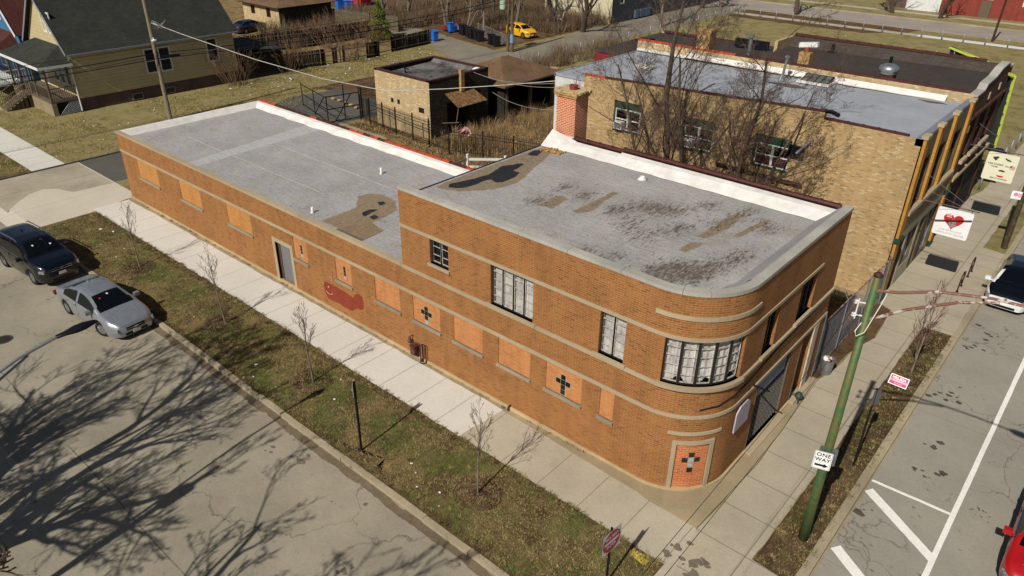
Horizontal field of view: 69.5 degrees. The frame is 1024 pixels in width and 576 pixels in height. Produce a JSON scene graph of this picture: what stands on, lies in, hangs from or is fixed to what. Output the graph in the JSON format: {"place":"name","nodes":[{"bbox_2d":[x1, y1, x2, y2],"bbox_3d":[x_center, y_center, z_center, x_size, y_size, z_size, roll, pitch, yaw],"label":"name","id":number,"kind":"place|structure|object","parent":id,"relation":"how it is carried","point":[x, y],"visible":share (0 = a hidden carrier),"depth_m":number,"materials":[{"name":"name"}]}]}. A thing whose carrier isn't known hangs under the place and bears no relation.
{"place":"outdoors","nodes":[
{"label":"outdoors","id":0,"kind":"place"},
{"bbox_2d":[0,207,27,226],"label":"apron ramp","id":1,"kind":"structure","parent":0,"point":[9,218],"depth_m":40.56,"materials":[{"name":"concrete"}]},
{"bbox_2d":[0,0,40,97],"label":"blue house","id":2,"kind":"structure","parent":0,"point":[11,18],"depth_m":61.78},
{"bbox_2d":[79,89,376,181],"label":"alley asphalt","id":3,"kind":"structure","parent":0,"point":[111,167],"depth_m":59.43,"materials":[{"name":"asphalt"}]},
{"bbox_2d":[300,82,359,121],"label":"chain link gate","id":4,"kind":"structure","parent":3,"relation":"on","point":[327,109],"depth_m":56.86,"materials":[{"name":"metal"}]},
{"bbox_2d":[0,222,493,575],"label":"side street","id":5,"kind":"structure","parent":0,"point":[170,446],"depth_m":23.31,"materials":[{"name":"asphalt"}]},
{"bbox_2d":[0,221,79,284],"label":"black suv","id":6,"kind":"object","parent":5,"relation":"on","point":[37,255],"visible":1,"depth_m":34.45,"materials":[{"name":"blue paint"}]},
{"bbox_2d":[0,410,79,466],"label":"utility cut","id":7,"kind":"object","parent":5,"relation":"on","point":[31,438],"visible":1,"depth_m":25.04,"materials":[{"name":"asphalt"}]},
{"bbox_2d":[1,372,185,575],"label":"pavement joint","id":8,"kind":"object","parent":5,"relation":"on","point":[107,488],"visible":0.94,"depth_m":22.68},
{"bbox_2d":[52,274,153,337],"bbox_3d":[-17.486,0.586,31.551,5.136,1.477,2.320,21,35,31],"label":"silver sedan","id":9,"kind":"object","parent":5,"relation":"on","point":[114,310],"visible":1,"depth_m":30.80,"materials":[{"name":"paint"}]},
{"bbox_2d":[149,323,491,575],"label":"gutter silt","id":10,"kind":"object","parent":5,"relation":"on","point":[474,566],"visible":0.91,"depth_m":24.21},
{"bbox_2d":[236,0,334,30],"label":"brick garage","id":11,"kind":"structure","parent":0,"point":[290,10],"depth_m":90.99,"materials":[{"name":"brown"}]},
{"bbox_2d":[93,200,501,435],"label":"new sidewalk","id":12,"kind":"structure","parent":0,"point":[431,394],"depth_m":31.01,"materials":[{"name":"concrete"}]},
{"bbox_2d":[344,94,553,168],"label":"yard ground","id":13,"kind":"structure","parent":0,"point":[516,100],"depth_m":55.49,"materials":[{"name":"soil"}]},
{"bbox_2d":[358,93,429,144],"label":"iron picket fence","id":14,"kind":"object","parent":13,"relation":"on","point":[382,117],"visible":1,"depth_m":54.17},
{"bbox_2d":[374,55,487,138],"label":"brick garage","id":15,"kind":"structure","parent":13,"relation":"on","point":[444,108],"depth_m":54.47,"materials":[{"name":"beige brick"}]},
{"bbox_2d":[447,102,464,129],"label":"door","id":16,"kind":"structure","parent":15,"relation":"in","point":[452,110],"depth_m":55.44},
{"bbox_2d":[348,120,549,165],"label":"weeds","id":17,"kind":"object","parent":13,"relation":"on","point":[379,126],"visible":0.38,"depth_m":53.51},
{"bbox_2d":[428,120,540,157],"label":"iron picket fence","id":18,"kind":"object","parent":13,"relation":"on","point":[448,133],"visible":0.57,"depth_m":49.66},
{"bbox_2d":[432,99,846,319],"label":"dry weeds","id":19,"kind":"object","parent":13,"relation":"on","point":[486,130],"visible":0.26,"depth_m":52.91,"materials":[{"name":"plant"}]},
{"bbox_2d":[331,0,607,49],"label":"leafy ground","id":20,"kind":"structure","parent":0,"point":[540,35],"depth_m":90.24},
{"bbox_2d":[249,0,632,97],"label":"brush thicket","id":21,"kind":"object","parent":20,"relation":"on","point":[536,20],"visible":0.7,"depth_m":93.45,"materials":[{"name":"brown plant"}]},
{"bbox_2d":[505,22,536,38],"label":"yellow hatchback","id":22,"kind":"object","parent":20,"relation":"on","point":[523,30],"visible":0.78,"depth_m":87.45,"materials":[{"name":"paint"}]},
{"bbox_2d":[0,9,1023,575],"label":"turf block","id":23,"kind":"structure","parent":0,"point":[112,119],"depth_m":63.21,"materials":[{"name":"plant"}]},
{"bbox_2d":[0,152,30,178],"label":"grass","id":24,"kind":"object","parent":23,"relation":"on","point":[21,170],"visible":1,"depth_m":47.35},
{"bbox_2d":[0,127,64,170],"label":"sidewalk","id":25,"kind":"structure","parent":23,"relation":"on","point":[27,155],"depth_m":49.72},
{"bbox_2d":[0,163,113,211],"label":"alley mouth","id":26,"kind":"object","parent":23,"relation":"on","point":[73,177],"visible":1,"depth_m":45.21},
{"bbox_2d":[10,162,131,227],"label":"driveway apron","id":27,"kind":"object","parent":23,"relation":"on","point":[42,207],"visible":0.69,"depth_m":42.50,"materials":[{"name":"concrete"}]},
{"bbox_2d":[0,0,284,116],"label":"yellow house","id":28,"kind":"structure","parent":23,"relation":"on","point":[54,31],"depth_m":59.95,"materials":[{"name":"wood"}]},
{"bbox_2d":[142,48,157,74],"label":"window","id":29,"kind":"structure","parent":28,"relation":"in","point":[151,68],"depth_m":61.29,"materials":[{"name":"black glass"}]},
{"bbox_2d":[156,45,173,71],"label":"window","id":30,"kind":"structure","parent":28,"relation":"in","point":[166,64],"depth_m":62.17,"materials":[{"name":"black glass"}]},
{"bbox_2d":[142,0,179,119],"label":"utility pole","id":31,"kind":"object","parent":23,"relation":"on","point":[162,84],"visible":0.92,"depth_m":54.81,"materials":[{"name":"brown wood"}]},
{"bbox_2d":[0,0,500,80],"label":"utility cable","id":32,"kind":"object","parent":31,"relation":"attached to","point":[231,45],"visible":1,"depth_m":57.85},
{"bbox_2d":[0,1,514,85],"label":"utility cable","id":33,"kind":"object","parent":31,"relation":"attached to","point":[237,49],"visible":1,"depth_m":58.24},
{"bbox_2d":[153,23,554,91],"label":"service cable","id":34,"kind":"object","parent":31,"relation":"attached to","point":[359,85],"visible":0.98,"depth_m":46.16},
{"bbox_2d":[168,308,217,345],"bbox_3d":[-13.564,1.627,31.053,3.960,0.004,1.231,24,36,35],"label":"worn patch","id":35,"kind":"object","parent":23,"relation":"on","point":[192,323],"visible":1,"depth_m":31.20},
{"bbox_2d":[0,49,456,177],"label":"lot grass","id":36,"kind":"structure","parent":23,"relation":"on","point":[270,90],"depth_m":62.67,"materials":[{"name":"plant"}]},
{"bbox_2d":[203,44,261,87],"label":"bare shrub","id":37,"kind":"object","parent":23,"relation":"on","point":[235,66],"visible":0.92,"depth_m":65.51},
{"bbox_2d":[256,24,313,73],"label":"bare shrub","id":38,"kind":"object","parent":23,"relation":"on","point":[292,48],"visible":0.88,"depth_m":70.10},
{"bbox_2d":[219,0,402,62],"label":"back lots","id":39,"kind":"structure","parent":23,"relation":"on","point":[233,9],"depth_m":84.88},
{"bbox_2d":[233,19,265,33],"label":"dark parked car","id":40,"kind":"object","parent":39,"relation":"on","point":[244,26],"visible":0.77,"depth_m":87.72,"materials":[{"name":"blue paint"}]},
{"bbox_2d":[233,20,380,49],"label":"board fence","id":41,"kind":"object","parent":39,"relation":"on","point":[273,36],"visible":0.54,"depth_m":81.52,"materials":[{"name":"brown wood"}]},
{"bbox_2d":[297,6,355,49],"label":"bare shrub","id":42,"kind":"object","parent":39,"relation":"on","point":[320,23],"visible":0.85,"depth_m":80.22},
{"bbox_2d":[331,8,398,31],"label":"board fence","id":43,"kind":"object","parent":39,"relation":"on","point":[353,15],"visible":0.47,"depth_m":92.49,"materials":[{"name":"brown wood"}]},
{"bbox_2d":[368,0,393,39],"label":"evergreen shrub","id":44,"kind":"object","parent":39,"relation":"on","point":[378,8],"visible":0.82,"depth_m":85.13,"materials":[{"name":"green plant"}]},
{"bbox_2d":[312,76,375,99],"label":"dirt drive","id":45,"kind":"structure","parent":23,"relation":"on","point":[368,82],"depth_m":66.58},
{"bbox_2d":[318,19,375,61],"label":"bare shrub","id":46,"kind":"object","parent":23,"relation":"on","point":[357,46],"visible":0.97,"depth_m":74.98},
{"bbox_2d":[283,29,430,69],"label":"board fence","id":47,"kind":"object","parent":23,"relation":"on","point":[412,40],"visible":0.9,"depth_m":76.91,"materials":[{"name":"brown wood"}]},
{"bbox_2d":[129,198,590,455],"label":"foundation walk","id":48,"kind":"structure","parent":23,"relation":"on","point":[532,425],"depth_m":30.54,"materials":[{"name":"concrete"}]},
{"bbox_2d":[326,422,406,473],"bbox_3d":[-4.932,5.443,24.424,3.336,0.004,1.494,24,36,35],"label":"worn patch","id":49,"kind":"object","parent":23,"relation":"on","point":[382,463],"visible":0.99,"depth_m":24.42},
{"bbox_2d":[115,84,853,490],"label":"corner building","id":50,"kind":"structure","parent":23,"relation":"on","point":[627,282],"depth_m":25.62,"materials":[{"name":"brick"}]},
{"bbox_2d":[279,244,294,283],"bbox_3d":[-10.252,-1.150,33.962,1.200,2.000,0.090,24,36,35],"label":"door","id":51,"kind":"structure","parent":50,"relation":"in","point":[285,255],"depth_m":34.12,"materials":[{"name":"grey metal"}]},
{"bbox_2d":[432,240,448,268],"bbox_3d":[-2.489,-1.231,26.129,0.930,0.980,0.080,24,36,35],"label":"window","id":52,"kind":"structure","parent":50,"relation":"in","point":[439,251],"depth_m":26.21,"materials":[{"name":"metal"}]},
{"bbox_2d":[493,266,533,319],"bbox_3d":[0.084,0.110,24.354,1.850,1.530,0.144,23,36,35],"label":"window","id":53,"kind":"structure","parent":50,"relation":"in","point":[512,292],"depth_m":24.42,"materials":[{"name":"metal"}]},
{"bbox_2d":[599,312,626,361],"bbox_3d":[3.076,1.403,22.088,0.911,1.510,0.140,23,36,34],"label":"window","id":54,"kind":"structure","parent":50,"relation":"in","point":[613,329],"depth_m":22.17,"materials":[{"name":"metal"}]},
{"bbox_2d":[661,336,743,385],"bbox_3d":[5.467,2.026,21.052,2.257,1.530,0.443,-2,29,-5],"label":"window","id":55,"kind":"structure","parent":50,"relation":"in","point":[692,362],"depth_m":21.03,"materials":[{"name":"glass"}]},
{"bbox_2d":[732,399,750,433],"bbox_3d":[7.134,3.927,22.895,0.045,0.900,0.950,24,36,35],"label":"wall sign","id":56,"kind":"object","parent":50,"relation":"attached to","point":[741,416],"visible":1,"depth_m":22.81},
{"bbox_2d":[796,275,814,316],"bbox_3d":[9.602,0.220,24.348,0.080,1.470,1.300,24,36,35],"label":"window","id":57,"kind":"structure","parent":50,"relation":"in","point":[807,287],"depth_m":24.60,"materials":[{"name":"glass"}]},
{"bbox_2d":[39,203,957,575],"bbox_3d":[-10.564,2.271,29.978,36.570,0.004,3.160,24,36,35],"label":"parkway turf","id":58,"kind":"structure","parent":23,"relation":"on","point":[533,539],"depth_m":25.53,"materials":[{"name":"plant"}]},
{"bbox_2d":[121,259,156,273],"bbox_3d":[-18.002,-1.014,35.678,1.664,0.004,1.447,24,36,35],"label":"mulch ring","id":59,"kind":"object","parent":58,"relation":"on","point":[135,270],"visible":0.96,"depth_m":35.64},
{"bbox_2d":[208,314,243,331],"bbox_3d":[-12.149,1.506,31.306,1.731,0.004,1.420,24,36,35],"label":"mulch ring","id":60,"kind":"object","parent":58,"relation":"on","point":[225,326],"visible":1,"depth_m":31.30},
{"bbox_2d":[293,369,332,393],"bbox_3d":[-7.476,3.530,27.792,1.775,0.004,1.394,24,36,35],"label":"mulch ring","id":61,"kind":"object","parent":58,"relation":"on","point":[323,379],"visible":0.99,"depth_m":27.80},
{"bbox_2d":[291,302,317,381],"bbox_3d":[-7.551,1.939,26.868,0.857,3.691,0.955,24,36,35],"label":"street sapling","id":62,"kind":"object","parent":61,"relation":"on","point":[304,326],"visible":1,"depth_m":26.78,"materials":[{"name":"brown plant"}]},
{"bbox_2d":[148,307,515,575],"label":"earth margin","id":63,"kind":"object","parent":58,"relation":"on","point":[467,542],"visible":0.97,"depth_m":24.09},
{"bbox_2d":[96,213,651,561],"bbox_3d":[-9.604,1.765,30.909,36.315,0.004,0.621,24,36,35],"label":"earth margin","id":64,"kind":"object","parent":58,"relation":"on","point":[507,470],"visible":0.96,"depth_m":26.62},
{"bbox_2d":[452,475,502,510],"bbox_3d":[-1.047,6.354,22.887,1.668,0.004,1.463,24,36,35],"label":"mulch ring","id":65,"kind":"object","parent":58,"relation":"on","point":[483,494],"visible":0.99,"depth_m":22.83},
{"bbox_2d":[466,396,493,493],"bbox_3d":[-0.920,4.810,22.125,0.819,3.457,0.884,3,29,4],"label":"street sapling","id":66,"kind":"object","parent":65,"relation":"on","point":[480,435],"visible":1,"depth_m":21.89,"materials":[{"name":"brown plant"}]},
{"bbox_2d":[602,523,621,575],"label":"do not enter sign","id":67,"kind":"object","parent":58,"relation":"on","point":[611,540],"visible":1,"depth_m":19.22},
{"bbox_2d":[331,4,743,63],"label":"alley","id":68,"kind":"structure","parent":23,"relation":"on","point":[459,50],"depth_m":87.29,"materials":[{"name":"asphalt"}]},
{"bbox_2d":[500,0,513,51],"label":"alley pole","id":69,"kind":"object","parent":68,"relation":"on","point":[510,30],"visible":0.99,"depth_m":79.18,"materials":[{"name":"brown wood"}]},
{"bbox_2d":[545,0,711,23],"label":"cream house","id":70,"kind":"structure","parent":68,"relation":"on","point":[639,9],"depth_m":99.60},
{"bbox_2d":[550,377,817,528],"bbox_3d":[6.551,4.414,26.535,5.800,0.055,9.780,24,36,35],"label":"corner pad","id":71,"kind":"object","parent":23,"relation":"on","point":[683,505],"visible":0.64,"depth_m":23.16,"materials":[{"name":"concrete"}]},
{"bbox_2d":[553,48,977,302],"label":"brick building","id":72,"kind":"structure","parent":23,"relation":"on","point":[905,144],"depth_m":34.19,"materials":[{"name":"beige brick"}]},
{"bbox_2d":[612,108,640,133],"bbox_3d":[5.991,-8.776,38.968,1.650,1.200,0.415,24,36,35],"label":"window","id":73,"kind":"structure","parent":72,"relation":"in","point":[619,114],"depth_m":39.13,"materials":[{"name":"white paint"}]},
{"bbox_2d":[750,142,788,172],"bbox_3d":[12.105,-6.133,34.535,1.750,1.150,0.160,24,36,35],"label":"window","id":74,"kind":"structure","parent":72,"relation":"in","point":[772,159],"depth_m":34.54,"materials":[{"name":"glass"}]},
{"bbox_2d":[917,177,979,240],"bbox_3d":[19.243,-3.546,32.560,2.423,2.575,1.809,24,36,35],"label":"heart sign","id":75,"kind":"object","parent":72,"relation":"attached to","point":[953,223],"visible":1,"depth_m":32.62,"materials":[{"name":"plastic"}]},
{"bbox_2d":[727,14,883,32],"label":"leaf strip","id":76,"kind":"object","parent":23,"relation":"on","point":[804,24],"visible":0.91,"depth_m":98.72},
{"bbox_2d":[734,12,917,35],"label":"walk","id":77,"kind":"structure","parent":23,"relation":"on","point":[870,29],"depth_m":98.75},
{"bbox_2d":[753,331,925,562],"bbox_3d":[12.290,4.722,26.171,0.308,0.004,16.462,24,36,35],"label":"earth margin","id":78,"kind":"object","parent":23,"relation":"on","point":[762,551],"visible":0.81,"depth_m":22.93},
{"bbox_2d":[812,296,889,377],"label":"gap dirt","id":79,"kind":"structure","parent":23,"relation":"on","point":[844,348],"depth_m":31.43,"materials":[{"name":"soil"}]},
{"bbox_2d":[553,0,783,178],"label":"bare tree","id":80,"kind":"object","parent":79,"relation":"on","point":[667,131],"visible":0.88,"depth_m":32.96,"materials":[{"name":"brown plant"}]},
{"bbox_2d":[672,1,886,193],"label":"bare tree","id":81,"kind":"object","parent":79,"relation":"on","point":[745,149],"visible":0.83,"depth_m":31.41,"materials":[{"name":"brown plant"}]},
{"bbox_2d":[810,249,892,375],"bbox_3d":[14.011,0.824,30.462,0.291,2.708,7.664,24,37,36],"label":"chain link fence","id":82,"kind":"object","parent":79,"relation":"on","point":[864,300],"visible":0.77,"depth_m":30.04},
{"bbox_2d":[831,285,878,308],"bbox_3d":[14.472,-0.074,34.703,5.100,0.160,0.880,24,36,35],"label":"gap footing","id":83,"kind":"object","parent":79,"relation":"on","point":[850,293],"visible":0.23,"depth_m":33.85,"materials":[{"name":"concrete"}]},
{"bbox_2d":[754,328,950,575],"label":"parkway turf","id":84,"kind":"structure","parent":23,"relation":"on","point":[823,523],"depth_m":24.02,"materials":[{"name":"plant"}]},
{"bbox_2d":[852,388,882,464],"bbox_3d":[11.246,4.445,23.471,0.320,3.100,0.080,-12,32,-22],"label":"street sign post","id":85,"kind":"object","parent":84,"relation":"on","point":[876,397],"visible":1,"depth_m":23.11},
{"bbox_2d":[798,272,1023,541],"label":"green light pole","id":86,"kind":"object","parent":84,"relation":"on","point":[816,490],"visible":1,"depth_m":18.23,"materials":[{"name":"metal"}]},
{"bbox_2d":[811,445,838,470],"bbox_3d":[8.415,4.582,19.860,0.560,0.700,0.123,12,31,20],"label":"one way sign","id":87,"kind":"object","parent":86,"relation":"attached to","point":[822,460],"visible":1,"depth_m":19.83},
{"bbox_2d":[896,361,925,386],"bbox_3d":[15.516,3.316,28.781,0.884,0.004,2.157,24,36,35],"label":"mulch ring","id":88,"kind":"object","parent":84,"relation":"on","point":[900,373],"visible":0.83,"depth_m":28.81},
{"bbox_2d":[910,279,951,373],"bbox_3d":[15.827,1.399,28.113,1.049,4.037,1.110,15,32,23],"label":"street sapling","id":89,"kind":"object","parent":88,"relation":"on","point":[926,334],"visible":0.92,"depth_m":28.10,"materials":[{"name":"brown plant"}]},
{"bbox_2d":[1000,186,1023,248],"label":"wooden sign pole","id":90,"kind":"object","parent":23,"relation":"on","point":[1018,195],"visible":1,"depth_m":37.84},
{"bbox_2d":[476,55,559,119],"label":"hip roof garage","id":91,"kind":"structure","parent":0,"point":[511,69],"depth_m":58.97,"materials":[{"name":"brown"}]},
{"bbox_2d":[459,411,695,575],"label":"old sidewalk","id":92,"kind":"structure","parent":0,"point":[567,476],"depth_m":23.16,"materials":[{"name":"concrete"}]},
{"bbox_2d":[594,27,1014,237],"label":"dark brick building","id":93,"kind":"structure","parent":0,"point":[958,78],"depth_m":42.10,"materials":[{"name":"red"}]},
{"bbox_2d":[949,46,1016,153],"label":"lime edged sign","id":94,"kind":"object","parent":93,"relation":"attached to","point":[993,139],"visible":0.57,"depth_m":43.03,"materials":[{"name":"metal"}]},
{"bbox_2d":[972,125,1023,183],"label":"cream sign","id":95,"kind":"object","parent":93,"relation":"attached to","point":[1000,167],"visible":1,"depth_m":38.88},
{"bbox_2d":[740,9,920,32],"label":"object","id":96,"kind":"structure","parent":0,"point":[888,28],"depth_m":100.90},
{"bbox_2d":[671,143,1023,575],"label":"sidewalk","id":97,"kind":"structure","parent":0,"point":[734,535],"depth_m":27.53,"materials":[{"name":"concrete"}]},
{"bbox_2d":[663,541,710,575],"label":"walk stain","id":98,"kind":"object","parent":97,"relation":"on","point":[693,563],"visible":0.98,"depth_m":20.66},
{"bbox_2d":[707,0,1023,41],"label":"street","id":99,"kind":"structure","parent":0,"point":[1002,34],"depth_m":102.74,"materials":[{"name":"asphalt"}]},
{"bbox_2d":[709,0,1023,42],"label":"kerb","id":100,"kind":"structure","parent":99,"relation":"on","point":[888,16],"depth_m":103.95,"materials":[{"name":"concrete"}]},
{"bbox_2d":[757,0,1023,29],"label":"turf block","id":101,"kind":"structure","parent":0,"point":[879,4],"depth_m":109.48,"materials":[{"name":"plant"}]},
{"bbox_2d":[791,0,1023,25],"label":"opposite far walk","id":102,"kind":"structure","parent":101,"relation":"on","point":[913,13],"depth_m":108.16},
{"bbox_2d":[939,0,1023,21],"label":"red brick block","id":103,"kind":"structure","parent":101,"relation":"on","point":[1013,10],"depth_m":104.81,"materials":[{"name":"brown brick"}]},
{"bbox_2d":[810,237,1023,575],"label":"street","id":104,"kind":"structure","parent":0,"point":[876,541],"depth_m":24.07,"materials":[{"name":"asphalt"}]},
{"bbox_2d":[831,545,863,575],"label":"diagonal stripe","id":105,"kind":"object","parent":104,"relation":"on","point":[849,564],"visible":1,"depth_m":20.91,"materials":[{"name":"paint"}]},
{"bbox_2d":[810,304,982,575],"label":"gutter silt","id":106,"kind":"object","parent":104,"relation":"on","point":[857,501],"visible":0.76,"depth_m":24.78,"materials":[{"name":"soil"}]},
{"bbox_2d":[865,489,932,561],"bbox_3d":[11.642,7.069,22.190,0.325,0.008,2.880,-6,30,-12],"label":"diagonal stripe","id":107,"kind":"object","parent":104,"relation":"on","point":[901,525],"visible":1,"depth_m":22.17,"materials":[{"name":"paint"}]},
{"bbox_2d":[921,358,1023,575],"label":"lane line","id":108,"kind":"object","parent":104,"relation":"on","point":[947,527],"visible":1,"depth_m":23.89,"materials":[{"name":"paint"}]},
{"bbox_2d":[982,254,1023,313],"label":"white hatchback","id":109,"kind":"object","parent":104,"relation":"on","point":[1006,282],"visible":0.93,"depth_m":33.30,"materials":[{"name":"paint"}]},
{"bbox_2d":[998,500,1023,575],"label":"red car","id":110,"kind":"object","parent":104,"relation":"on","point":[1012,562],"visible":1,"depth_m":20.18,"materials":[{"name":"paint"}]},
{"bbox_2d":[905,0,941,11],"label":"white garage","id":111,"kind":"structure","parent":0,"point":[928,5],"depth_m":110.17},
{"label":"ground","id":112,"kind":"structure","parent":0,"visible":0},
{"bbox_2d":[79,261,508,575],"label":"side kerb","id":113,"kind":"structure","parent":112,"relation":"on","point":[441,531],"depth_m":24.14,"materials":[{"name":"concrete"}]},
{"bbox_2d":[796,226,1023,575],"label":"kerb","id":114,"kind":"structure","parent":112,"relation":"on","point":[847,505],"depth_m":25.18,"materials":[{"name":"concrete"}]},
{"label":"far side verge","id":115,"kind":"structure","parent":0,"visible":0},
{"bbox_2d":[0,542,22,575],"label":"street tree","id":116,"kind":"object","parent":115,"relation":"on","point":[4,556],"visible":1,"depth_m":9.55,"materials":[{"name":"brown plant"}]},
{"bbox_2d":[0,320,96,380],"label":"street lamp","id":117,"kind":"object","parent":115,"relation":"on","point":[79,327],"visible":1,"depth_m":18.55,"materials":[{"name":"grey metal"}]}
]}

